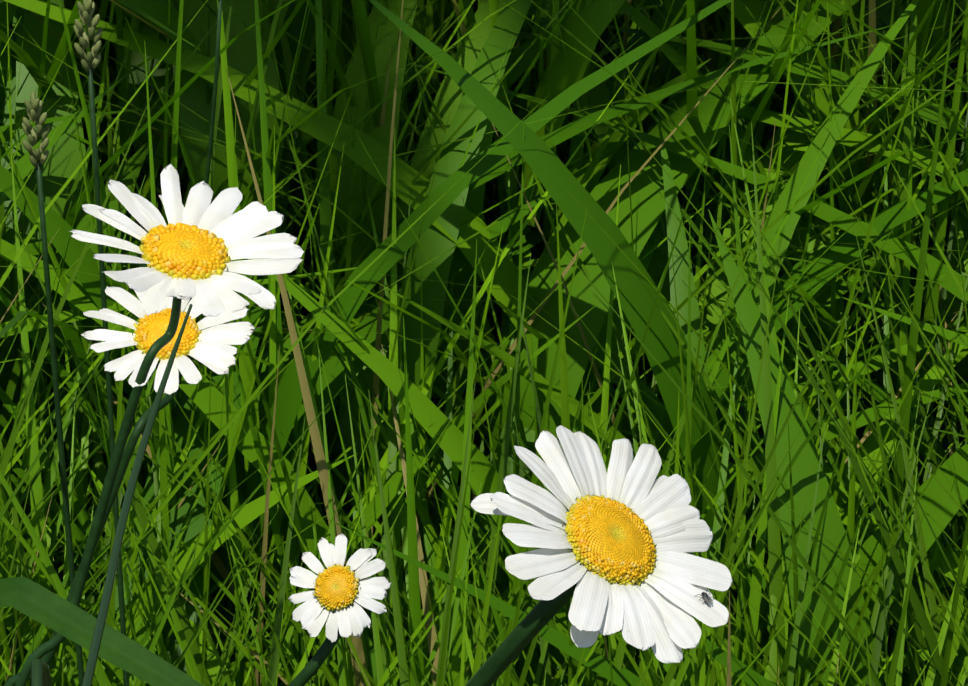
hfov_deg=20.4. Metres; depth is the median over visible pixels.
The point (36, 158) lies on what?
grass stalk
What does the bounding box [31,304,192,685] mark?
dark stalk
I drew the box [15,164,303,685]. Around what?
daisy
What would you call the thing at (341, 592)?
daisy
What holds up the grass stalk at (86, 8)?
on the ground
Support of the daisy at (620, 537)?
on the ground
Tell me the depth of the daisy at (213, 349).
0.61 m
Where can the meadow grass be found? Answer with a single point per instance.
(424, 626)
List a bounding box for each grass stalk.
[22,92,83,685]
[73,0,128,685]
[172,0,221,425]
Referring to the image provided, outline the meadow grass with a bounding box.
[0,0,967,685]
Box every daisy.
[4,286,254,685]
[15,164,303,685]
[288,533,391,685]
[465,425,732,685]
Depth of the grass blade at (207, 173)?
0.96 m
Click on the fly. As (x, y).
(707, 598)
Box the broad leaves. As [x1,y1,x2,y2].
[0,0,967,685]
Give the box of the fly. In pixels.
[695,589,713,603]

